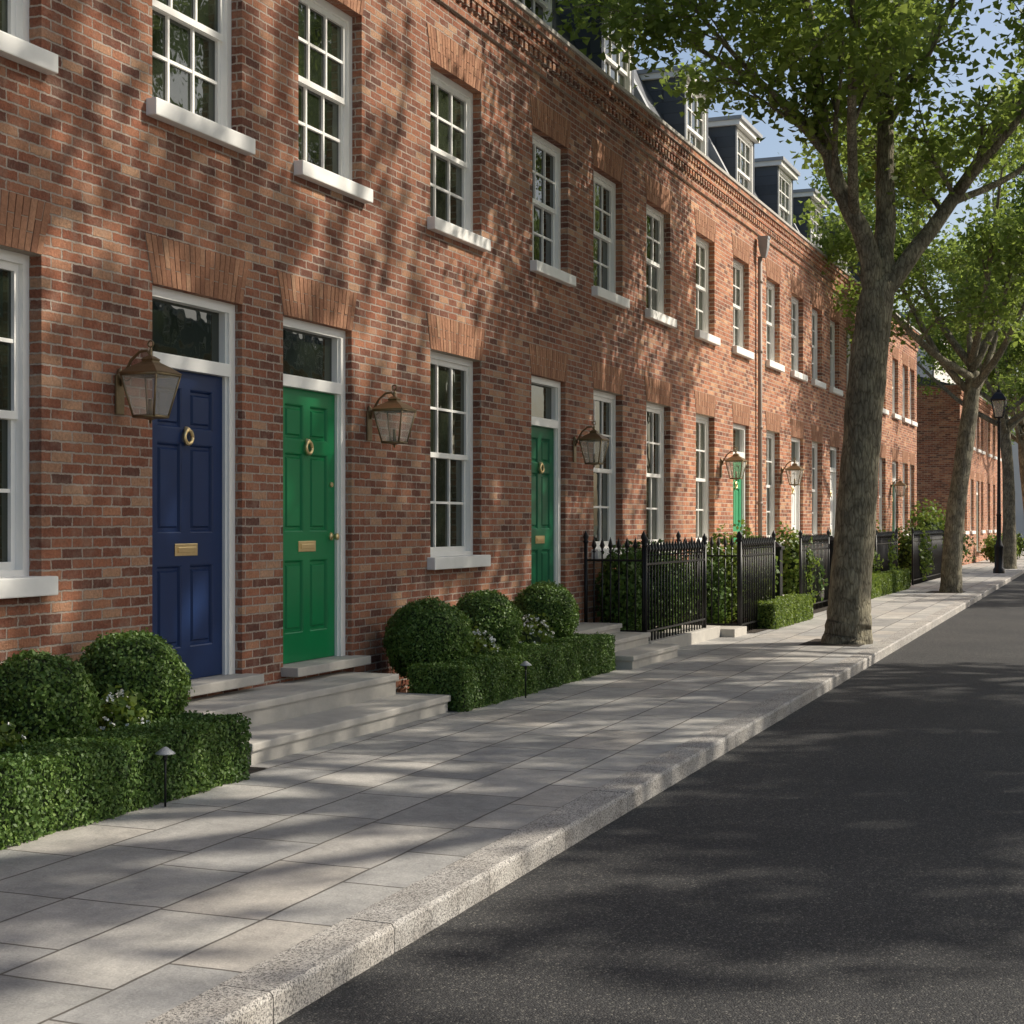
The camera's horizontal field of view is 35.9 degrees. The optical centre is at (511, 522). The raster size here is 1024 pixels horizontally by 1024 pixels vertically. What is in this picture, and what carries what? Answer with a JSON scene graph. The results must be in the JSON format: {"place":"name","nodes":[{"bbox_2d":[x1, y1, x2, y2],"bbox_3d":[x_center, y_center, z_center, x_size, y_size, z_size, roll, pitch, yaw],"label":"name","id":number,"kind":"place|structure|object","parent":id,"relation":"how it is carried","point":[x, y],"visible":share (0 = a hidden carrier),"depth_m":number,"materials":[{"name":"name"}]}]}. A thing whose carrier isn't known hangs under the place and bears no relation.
{"place":"outdoors","nodes":[
{"label":"outdoors","id":0,"kind":"place"},
{"bbox_2d":[0,551,1023,1023],"bbox_3d":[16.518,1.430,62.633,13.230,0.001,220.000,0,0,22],"label":"pavement","id":1,"kind":"structure","parent":0,"point":[140,915],"depth_m":7.37,"materials":[{"name":"grey stone"}]},
{"bbox_2d":[0,0,263,699],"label":"brick house","id":2,"kind":"structure","parent":1,"relation":"on","point":[131,178],"depth_m":9.65,"materials":[{"name":"brick"}]},
{"bbox_2d":[0,249,57,598],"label":"window","id":3,"kind":"structure","parent":2,"relation":"in","point":[15,580],"depth_m":8.82,"materials":[{"name":"white paint"}]},
{"bbox_2d":[0,0,57,74],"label":"window","id":4,"kind":"structure","parent":2,"relation":"in","point":[15,46],"depth_m":8.79,"materials":[{"name":"white paint"}]},
{"bbox_2d":[115,340,181,423],"bbox_3d":[-2.209,-0.837,9.445,0.381,0.501,0.267,0,0,22],"label":"wall lantern","id":5,"kind":"object","parent":2,"relation":"attached to","point":[150,366],"depth_m":9.42,"materials":[{"name":"brown metal"}]},
{"bbox_2d":[152,370,221,678],"bbox_3d":[-2.148,0.024,10.354,0.092,2.021,0.875,0,0,22],"label":"door","id":6,"kind":"structure","parent":2,"relation":"in","point":[187,445],"depth_m":10.39,"materials":[{"name":"blue paint"}]},
{"bbox_2d":[146,0,254,155],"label":"window","id":7,"kind":"structure","parent":2,"relation":"in","point":[191,39],"depth_m":10.49,"materials":[{"name":"white paint"}]},
{"bbox_2d":[155,747,175,806],"bbox_3d":[-1.744,1.279,7.942,0.102,0.302,0.102,0,0,22],"label":"garden light","id":8,"kind":"object","parent":1,"relation":"on","point":[165,752],"visible":1,"depth_m":7.93,"materials":[{"name":"black metal"}]},
{"bbox_2d":[182,672,450,764],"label":"stone steps","id":9,"kind":"structure","parent":1,"relation":"on","point":[294,716],"depth_m":10.61,"materials":[{"name":"grey stone"}]},
{"bbox_2d":[263,0,515,692],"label":"brick house","id":10,"kind":"structure","parent":1,"relation":"on","point":[383,196],"depth_m":12.69,"materials":[{"name":"brick"}]},
{"bbox_2d":[283,387,338,663],"bbox_3d":[-1.534,0.024,11.832,0.125,2.021,0.875,0,0,22],"label":"door","id":11,"kind":"structure","parent":10,"relation":"in","point":[309,535],"depth_m":11.86,"materials":[{"name":"green paint"}]},
{"bbox_2d":[294,0,372,203],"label":"window","id":12,"kind":"structure","parent":10,"relation":"in","point":[324,160],"depth_m":12.15,"materials":[{"name":"white paint"}]},
{"bbox_2d":[366,384,416,447],"bbox_3d":[-0.981,-0.837,12.487,0.381,0.501,0.267,0,0,22],"label":"wall lantern","id":13,"kind":"object","parent":10,"relation":"attached to","point":[394,404],"depth_m":12.45,"materials":[{"name":"brown metal"}]},
{"bbox_2d":[427,351,490,569],"bbox_3d":[-0.555,-0.545,14.175,0.275,1.910,1.240,0,0,22],"label":"window","id":14,"kind":"structure","parent":10,"relation":"in","point":[451,378],"depth_m":14.35,"materials":[{"name":"white paint"}]},
{"bbox_2d":[427,67,490,251],"bbox_3d":[-0.555,-3.255,14.175,0.275,1.470,1.240,0,0,22],"label":"window","id":15,"kind":"structure","parent":10,"relation":"in","point":[451,105],"depth_m":14.34,"materials":[{"name":"white paint"}]},
{"bbox_2d":[520,661,531,697],"bbox_3d":[0.111,1.279,12.854,0.102,0.302,0.102,0,0,22],"label":"garden light","id":16,"kind":"object","parent":1,"relation":"on","point":[525,664],"visible":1,"depth_m":12.84,"materials":[{"name":"black metal"}]},
{"bbox_2d":[504,0,692,624],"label":"brick house","id":17,"kind":"structure","parent":1,"relation":"on","point":[597,150],"depth_m":17.38,"materials":[{"name":"brick"}]},
{"bbox_2d":[531,426,553,585],"bbox_3d":[0.277,0.024,16.358,0.092,2.021,0.825,0,0,22],"label":"door","id":18,"kind":"structure","parent":17,"relation":"in","point":[542,439],"depth_m":16.44,"materials":[{"name":"green paint"}]},
{"bbox_2d":[530,132,575,286],"bbox_3d":[0.342,-3.255,16.396,0.275,1.470,1.170,0,0,22],"label":"window","id":19,"kind":"structure","parent":17,"relation":"in","point":[546,157],"depth_m":16.57,"materials":[{"name":"white paint"}]},
{"bbox_2d":[573,421,609,466],"bbox_3d":[0.829,-0.837,16.965,0.381,0.501,0.267,0,0,22],"label":"wall lantern","id":20,"kind":"object","parent":17,"relation":"attached to","point":[593,435],"depth_m":16.93,"materials":[{"name":"brown metal"}]},
{"bbox_2d":[592,390,625,558],"bbox_3d":[1.047,-0.545,18.139,0.275,1.910,1.170,0,0,22],"label":"window","id":21,"kind":"structure","parent":17,"relation":"in","point":[604,404],"depth_m":18.44,"materials":[{"name":"white paint"}]},
{"bbox_2d":[592,170,629,308],"bbox_3d":[1.047,-3.255,18.139,0.275,1.470,1.170,0,0,22],"label":"window","id":22,"kind":"structure","parent":17,"relation":"in","point":[604,190],"depth_m":18.38,"materials":[{"name":"white paint"}]},
{"bbox_2d":[645,204,676,327],"bbox_3d":[1.796,-3.255,19.993,0.275,1.470,1.170,0,0,22],"label":"window","id":23,"kind":"structure","parent":17,"relation":"in","point":[654,311],"depth_m":20.27,"materials":[{"name":"white paint"}]},
{"bbox_2d":[646,402,676,553],"bbox_3d":[1.796,-0.545,19.993,0.275,1.910,1.170,0,0,22],"label":"window","id":24,"kind":"structure","parent":17,"relation":"in","point":[654,413],"depth_m":20.31,"materials":[{"name":"white paint"}]},
{"bbox_2d":[243,587,965,773],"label":"planting soil","id":25,"kind":"structure","parent":1,"relation":"on","point":[810,642],"depth_m":18.85,"materials":[{"name":"brown soil"}]},
{"bbox_2d":[0,721,28,755],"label":"flowering plant","id":26,"kind":"object","parent":25,"relation":"on","point":[11,739],"visible":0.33,"depth_m":7.55,"materials":[{"name":"green plant"}]},
{"bbox_2d":[0,648,103,749],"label":"topiary ball","id":27,"kind":"object","parent":25,"relation":"on","point":[44,695],"visible":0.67,"depth_m":7.91,"materials":[{"name":"green plant"}]},
{"bbox_2d":[95,684,153,732],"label":"flowering plant","id":28,"kind":"object","parent":25,"relation":"on","point":[122,713],"visible":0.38,"depth_m":8.40,"materials":[{"name":"green plant"}]},
{"bbox_2d":[0,710,251,849],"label":"box hedge","id":29,"kind":"object","parent":25,"relation":"on","point":[63,783],"visible":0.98,"depth_m":7.71,"materials":[{"name":"green plant"}]},
{"bbox_2d":[72,627,194,729],"bbox_3d":[-2.157,1.016,8.915,0.682,0.830,0.698,0,0,22],"label":"topiary ball","id":30,"kind":"object","parent":25,"relation":"on","point":[154,670],"visible":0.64,"depth_m":8.73,"materials":[{"name":"green plant"}]},
{"bbox_2d":[382,596,474,678],"bbox_3d":[-0.672,1.006,12.608,0.761,0.850,0.765,0,0,22],"label":"topiary ball","id":31,"kind":"object","parent":25,"relation":"on","point":[432,629],"visible":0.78,"depth_m":12.38,"materials":[{"name":"green plant"}]},
{"bbox_2d":[470,621,501,654],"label":"flowering plant","id":32,"kind":"object","parent":25,"relation":"on","point":[481,644],"visible":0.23,"depth_m":13.12,"materials":[{"name":"green plant"}]},
{"bbox_2d":[454,589,523,648],"bbox_3d":[-0.233,1.006,13.790,0.693,0.850,0.698,0,0,22],"label":"topiary ball","id":33,"kind":"object","parent":25,"relation":"on","point":[493,611],"visible":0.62,"depth_m":13.57,"materials":[{"name":"green plant"}]},
{"bbox_2d":[407,632,615,711],"bbox_3d":[0.102,1.240,13.664,0.576,0.398,3.699,0,0,22],"label":"box hedge","id":34,"kind":"object","parent":25,"relation":"on","point":[471,682],"visible":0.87,"depth_m":12.89,"materials":[{"name":"green plant"}]},
{"bbox_2d":[518,613,554,643],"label":"flowering plant","id":35,"kind":"object","parent":25,"relation":"on","point":[530,634],"visible":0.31,"depth_m":14.32,"materials":[{"name":"green plant"}]},
{"bbox_2d":[512,580,579,637],"bbox_3d":[0.315,0.991,15.148,0.694,0.880,0.719,0,0,22],"label":"topiary ball","id":36,"kind":"object","parent":25,"relation":"on","point":[556,603],"visible":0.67,"depth_m":14.93,"materials":[{"name":"green plant"}]},
{"bbox_2d":[595,541,647,629],"bbox_3d":[1.201,0.753,17.549,0.616,1.087,0.623,0,0,22],"label":"garden shrub","id":37,"kind":"object","parent":25,"relation":"on","point":[622,594],"visible":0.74,"depth_m":17.39,"materials":[{"name":"green plant"}]},
{"bbox_2d":[687,544,730,625],"bbox_3d":[2.544,0.863,20.771,0.640,1.146,0.613,0,0,-28],"label":"garden shrub","id":38,"kind":"object","parent":25,"relation":"on","point":[714,592],"visible":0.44,"depth_m":20.63,"materials":[{"name":"green plant"}]},
{"bbox_2d":[706,524,736,625],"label":"garden shrub","id":39,"kind":"object","parent":25,"relation":"on","point":[728,572],"visible":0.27,"depth_m":21.36,"materials":[{"name":"green plant"}]},
{"bbox_2d":[729,519,781,621],"bbox_3d":[3.345,0.696,22.586,0.922,1.488,0.890,0,0,-14],"label":"garden shrub","id":40,"kind":"object","parent":25,"relation":"on","point":[747,533],"visible":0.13,"depth_m":22.44,"materials":[{"name":"green plant"}]},
{"bbox_2d":[739,530,775,630],"bbox_3d":[3.297,0.770,21.193,0.065,1.320,2.018,0,0,22],"label":"iron railing","id":41,"kind":"object","parent":25,"relation":"on","point":[745,543],"visible":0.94,"depth_m":21.02,"materials":[{"name":"black metal"}]},
{"bbox_2d":[537,0,1023,647],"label":"plane tree","id":42,"kind":"object","parent":25,"relation":"on","point":[871,48],"visible":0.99,"depth_m":18.33,"materials":[{"name":"green plant"}]},
{"bbox_2d":[748,593,813,628],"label":"box hedge","id":43,"kind":"object","parent":25,"relation":"on","point":[785,610],"visible":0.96,"depth_m":21.69,"materials":[{"name":"green plant"}]},
{"bbox_2d":[775,521,820,602],"bbox_3d":[4.488,0.708,25.320,0.926,1.477,0.935,0,0,22],"label":"garden shrub","id":44,"kind":"object","parent":25,"relation":"on","point":[790,570],"visible":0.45,"depth_m":25.12,"materials":[{"name":"green plant"}]},
{"bbox_2d":[792,544,827,600],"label":"garden shrub","id":45,"kind":"object","parent":25,"relation":"on","point":[820,579],"visible":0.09,"depth_m":26.22,"materials":[{"name":"green plant"}]},
{"bbox_2d":[798,529,829,609],"bbox_3d":[4.938,0.770,25.734,0.065,1.320,2.368,0,0,22],"label":"iron railing","id":46,"kind":"object","parent":25,"relation":"on","point":[816,548],"visible":0.95,"depth_m":25.83,"materials":[{"name":"black metal"}]},
{"bbox_2d":[872,550,883,573],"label":"garden shrub","id":47,"kind":"object","parent":25,"relation":"on","point":[875,561],"visible":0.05,"depth_m":31.03,"materials":[{"name":"green plant"}]},
{"bbox_2d":[872,520,899,569],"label":"garden shrub","id":48,"kind":"object","parent":25,"relation":"on","point":[892,553],"visible":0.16,"depth_m":33.16,"materials":[{"name":"green plant"}]},
{"bbox_2d":[875,528,897,571],"bbox_3d":[7.766,0.770,32.734,0.065,1.320,2.868,0,0,22],"label":"iron railing","id":49,"kind":"object","parent":25,"relation":"on","point":[882,543],"visible":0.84,"depth_m":32.52,"materials":[{"name":"black metal"}]},
{"bbox_2d":[871,568,910,598],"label":"box hedge","id":50,"kind":"object","parent":25,"relation":"on","point":[890,581],"visible":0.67,"depth_m":31.50,"materials":[{"name":"green plant"}]},
{"bbox_2d":[574,622,679,668],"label":"stone steps","id":51,"kind":"structure","parent":1,"relation":"on","point":[634,650],"depth_m":16.24,"materials":[{"name":"grey stone"}]},
{"bbox_2d":[649,625,746,647],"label":"stone plinth","id":52,"kind":"structure","parent":1,"relation":"on","point":[708,632],"depth_m":18.89,"materials":[{"name":"grey stone"}]},
{"bbox_2d":[583,531,645,631],"bbox_3d":[1.114,0.690,17.151,0.728,1.200,0.065,0,0,22],"label":"iron railing","id":53,"kind":"object","parent":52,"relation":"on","point":[610,545],"visible":0.91,"depth_m":17.16,"materials":[{"name":"black metal"}]},
{"bbox_2d":[611,540,668,632],"bbox_3d":[1.453,0.747,18.063,0.710,1.096,0.740,0,0,22],"label":"garden shrub","id":54,"kind":"object","parent":52,"relation":"on","point":[639,548],"visible":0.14,"depth_m":17.94,"materials":[{"name":"green plant"}]},
{"bbox_2d":[647,539,685,631],"bbox_3d":[1.683,0.744,18.696,0.751,1.105,0.736,0,0,22],"label":"garden shrub","id":55,"kind":"object","parent":52,"relation":"on","point":[659,540],"visible":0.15,"depth_m":18.57,"materials":[{"name":"green plant"}]},
{"bbox_2d":[643,533,706,640],"bbox_3d":[1.896,0.710,18.152,0.065,1.160,2.508,0,0,22],"label":"iron railing","id":56,"kind":"object","parent":52,"relation":"on","point":[688,546],"visible":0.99,"depth_m":18.05,"materials":[{"name":"black metal"}]},
{"bbox_2d":[656,551,700,628],"bbox_3d":[1.947,0.794,19.287,0.697,1.013,0.642,0,0,-17],"label":"garden shrub","id":57,"kind":"object","parent":52,"relation":"on","point":[685,591],"visible":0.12,"depth_m":19.21,"materials":[{"name":"green plant"}]},
{"bbox_2d":[634,64,769,563],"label":"brick house","id":58,"kind":"structure","parent":1,"relation":"on","point":[723,211],"depth_m":22.80,"materials":[{"name":"brick"}]},
{"bbox_2d":[695,414,720,550],"bbox_3d":[2.644,-0.545,22.093,0.275,1.910,1.120,0,0,22],"label":"window","id":59,"kind":"structure","parent":58,"relation":"in","point":[702,422],"depth_m":22.47,"materials":[{"name":"white paint"}]},
{"bbox_2d":[695,235,720,345],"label":"window","id":60,"kind":"structure","parent":58,"relation":"in","point":[702,247],"depth_m":22.40,"materials":[{"name":"white paint"}]},
{"bbox_2d":[720,447,746,480],"bbox_3d":[3.177,-0.837,22.778,0.381,0.501,0.267,0,0,22],"label":"wall lantern","id":61,"kind":"object","parent":58,"relation":"attached to","point":[735,457],"depth_m":22.74,"materials":[{"name":"brown metal"}]},
{"bbox_2d":[733,462,740,541],"bbox_3d":[3.379,0.024,24.035,0.092,2.021,0.825,0,0,22],"label":"door","id":62,"kind":"structure","parent":58,"relation":"in","point":[736,465],"depth_m":24.16,"materials":[{"name":"green paint"}]},
{"bbox_2d":[732,259,753,359],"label":"window","id":63,"kind":"structure","parent":58,"relation":"in","point":[738,268],"depth_m":24.37,"materials":[{"name":"white paint"}]},
{"bbox_2d":[676,531,738,625],"bbox_3d":[2.542,0.770,20.446,0.868,1.320,0.065,0,0,22],"label":"iron railing","id":64,"kind":"object","parent":1,"relation":"on","point":[678,536],"visible":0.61,"depth_m":20.36,"materials":[{"name":"black metal"}]},
{"bbox_2d":[708,114,829,580],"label":"brick house","id":65,"kind":"structure","parent":1,"relation":"on","point":[794,263],"depth_m":27.31,"materials":[{"name":"brick"}]},
{"bbox_2d":[765,280,784,371],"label":"window","id":66,"kind":"structure","parent":65,"relation":"in","point":[770,362],"depth_m":26.43,"materials":[{"name":"white paint"}]},
{"bbox_2d":[766,431,784,542],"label":"window","id":67,"kind":"structure","parent":65,"relation":"in","point":[770,436],"depth_m":26.47,"materials":[{"name":"white paint"}]},
{"bbox_2d":[781,457,803,486],"bbox_3d":[4.694,-0.837,26.534,0.381,0.501,0.267,0,0,22],"label":"wall lantern","id":68,"kind":"object","parent":65,"relation":"attached to","point":[794,467],"depth_m":26.50,"materials":[{"name":"brown metal"}]},
{"bbox_2d":[791,471,795,541],"bbox_3d":[4.922,0.024,27.855,0.092,2.021,0.825,0,0,22],"label":"door","id":69,"kind":"structure","parent":65,"relation":"in","point":[793,473],"depth_m":28.03,"materials":[{"name":"white paint"}]},
{"bbox_2d":[791,295,807,381],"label":"window","id":70,"kind":"structure","parent":65,"relation":"in","point":[795,374],"depth_m":28.21,"materials":[{"name":"white paint"}]},
{"bbox_2d":[812,442,822,543],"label":"window","id":71,"kind":"structure","parent":65,"relation":"in","point":[814,445],"depth_m":29.87,"materials":[{"name":"white paint"}]},
{"bbox_2d":[811,309,825,388],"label":"window","id":72,"kind":"structure","parent":65,"relation":"in","point":[814,381],"depth_m":29.87,"materials":[{"name":"white paint"}]},
{"bbox_2d":[769,542,784,595],"bbox_3d":[3.821,0.855,22.917,0.230,1.150,0.230,0,0,22],"label":"iron railing","id":73,"kind":"object","parent":1,"relation":"on","point":[779,548],"visible":0.28,"depth_m":22.82,"materials":[{"name":"black metal"}]},
{"bbox_2d":[793,188,860,536],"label":"brick house","id":74,"kind":"structure","parent":1,"relation":"on","point":[836,361],"depth_m":31.30,"materials":[{"name":"brick"}]},
{"bbox_2d":[830,472,832,535],"bbox_3d":[6.254,0.024,31.151,0.092,2.021,0.775,0,0,22],"label":"door","id":75,"kind":"structure","parent":74,"relation":"in","point":[831,474],"depth_m":31.39,"materials":[{"name":"white paint"}]},
{"bbox_2d":[829,320,842,395],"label":"window","id":76,"kind":"structure","parent":74,"relation":"in","point":[832,389],"depth_m":31.53,"materials":[{"name":"white paint"}]},
{"bbox_2d":[847,331,850,383],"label":"window","id":77,"kind":"structure","parent":74,"relation":"in","point":[848,341],"depth_m":33.20,"materials":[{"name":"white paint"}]},
{"bbox_2d":[830,536,833,571],"bbox_3d":[5.443,0.830,26.932,0.230,1.200,0.230,0,0,22],"label":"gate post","id":78,"kind":"object","parent":1,"relation":"on","point":[831,544],"visible":0.09,"depth_m":26.84,"materials":[{"name":"black metal"}]},
{"bbox_2d":[848,250,920,548],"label":"brick house","id":79,"kind":"structure","parent":1,"relation":"on","point":[898,455],"depth_m":39.02,"materials":[{"name":"brick"}]},
{"bbox_2d":[879,458,881,531],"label":"window","id":80,"kind":"structure","parent":79,"relation":"in","point":[880,459],"depth_m":37.10,"materials":[{"name":"white paint"}]},
{"bbox_2d":[883,408,888,414],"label":"window","id":81,"kind":"structure","parent":79,"relation":"in","point":[886,412],"depth_m":36.76,"materials":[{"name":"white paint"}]},
{"bbox_2d":[892,482,893,530],"bbox_3d":[9.251,0.024,38.568,0.092,2.021,0.775,0,0,22],"label":"door","id":82,"kind":"structure","parent":79,"relation":"in","point":[892,482],"depth_m":38.81,"materials":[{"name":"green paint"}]},
{"bbox_2d":[892,359,901,419],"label":"window","id":83,"kind":"structure","parent":79,"relation":"in","point":[894,415],"depth_m":38.97,"materials":[{"name":"white paint"}]},
{"bbox_2d":[890,477,906,497],"bbox_3d":[9.227,-0.837,37.752,0.381,0.501,0.267,0,0,22],"label":"wall lantern","id":84,"kind":"object","parent":79,"relation":"attached to","point":[900,483],"depth_m":37.70,"materials":[{"name":"brown metal"}]},
{"bbox_2d":[903,464,908,535],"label":"window","id":85,"kind":"structure","parent":79,"relation":"in","point":[903,464],"depth_m":40.54,"materials":[{"name":"white paint"}]},
{"bbox_2d":[902,366,910,423],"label":"window","id":86,"kind":"structure","parent":79,"relation":"in","point":[905,420],"depth_m":40.54,"materials":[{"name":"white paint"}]},
{"bbox_2d":[910,465,910,528],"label":"window","id":87,"kind":"structure","parent":79,"relation":"in","point":[910,465],"depth_m":41.65,"materials":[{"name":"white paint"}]},
{"bbox_2d":[910,371,917,426],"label":"window","id":88,"kind":"structure","parent":79,"relation":"in","point":[913,423],"depth_m":41.65,"materials":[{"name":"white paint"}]},
{"bbox_2d":[793,65,1023,591],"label":"plane tree","id":89,"kind":"object","parent":1,"relation":"on","point":[999,242],"visible":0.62,"depth_m":31.34,"materials":[{"name":"green plant"}]},
{"bbox_2d":[897,520,936,582],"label":"garden shrub","id":90,"kind":"object","parent":1,"relation":"on","point":[905,554],"visible":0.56,"depth_m":37.23,"materials":[{"name":"green plant"}]},
{"bbox_2d":[911,527,944,584],"bbox_3d":[10.266,0.770,38.789,0.065,1.320,6.168,0,0,22],"label":"iron railing","id":91,"kind":"object","parent":1,"relation":"on","point":[936,536],"visible":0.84,"depth_m":38.47,"materials":[{"name":"black metal"}]},
{"bbox_2d":[910,497,945,546],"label":"garden shrub","id":92,"kind":"object","parent":1,"relation":"on","point":[930,522],"visible":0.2,"depth_m":41.45,"materials":[{"name":"green plant"}]},
{"bbox_2d":[917,377,987,564],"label":"brick house","id":93,"kind":"structure","parent":1,"relation":"on","point":[938,422],"depth_m":52.03,"materials":[{"name":"brick"}]},
{"bbox_2d":[976,424,981,452],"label":"window","id":94,"kind":"structure","parent":93,"relation":"in","point":[977,450],"depth_m":57.51,"materials":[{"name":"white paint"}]},
{"bbox_2d":[938,523,975,563],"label":"garden shrub","id":95,"kind":"object","parent":1,"relation":"on","point":[965,550],"visible":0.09,"depth_m":48.89,"materials":[{"name":"green plant"}]},
{"bbox_2d":[894,226,1023,568],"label":"plane tree","id":96,"kind":"object","parent":1,"relation":"on","point":[996,376],"visible":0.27,"depth_m":48.71,"materials":[{"name":"green plant"}]},
{"bbox_2d":[922,309,1023,509],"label":"plane tree","id":97,"kind":"object","parent":1,"relation":"on","point":[1018,438],"visible":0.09,"depth_m":60.80,"materials":[{"name":"green plant"}]},
{"bbox_2d":[985,402,1009,559],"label":"brick house","id":98,"kind":"structure","parent":1,"relation":"on","point":[990,479],"depth_m":61.93,"materials":[{"name":"brick"}]},
{"bbox_2d":[990,385,1006,572],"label":"street lamp","id":99,"kind":"object","parent":1,"relation":"on","point":[998,395],"visible":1,"depth_m":44.22,"materials":[{"name":"black metal"}]},
{"bbox_2d":[978,533,1018,562],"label":"garden shrub","id":100,"kind":"object","parent":1,"relation":"on","point":[988,550],"visible":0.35,"depth_m":55.77,"materials":[{"name":"green plant"}]},
{"bbox_2d":[982,377,1022,444],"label":"plane tree","id":101,"kind":"object","parent":1,"relation":"on","point":[1012,432],"depth_m":91.92,"materials":[{"name":"green plant"}]},
{"bbox_2d":[1002,402,1023,540],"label":"apartment building","id":102,"kind":"structure","parent":1,"relation":"on","point":[1019,513],"depth_m":105.30,"materials":[{"name":"white paint"}]},
{"bbox_2d":[1016,532,1023,558],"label":"garden shrub","id":103,"kind":"object","parent":1,"relation":"on","point":[1020,542],"visible":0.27,"depth_m":61.25,"materials":[{"name":"green plant"}]},
{"bbox_2d":[278,574,1023,1023],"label":"road","id":104,"kind":"structure","parent":0,"point":[850,850],"depth_m":6.54,"materials":[{"name":"grey asphalt"}]},
{"bbox_2d":[144,566,1023,1023],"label":"kerb","id":105,"kind":"structure","parent":104,"relation":"on","point":[288,982],"depth_m":6.42,"materials":[{"name":"stone"}]},
{"bbox_2d":[634,0,1023,371],"label":"sky","id":106,"kind":"structure","parent":0,"point":[768,147],"materials":[{"name":"blue"}]},
{"bbox_2d":[899,312,960,383],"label":"apartment building","id":107,"kind":"structure","parent":0,"point":[939,376],"depth_m":72.56,"materials":[{"name":"white paint"}]}
]}

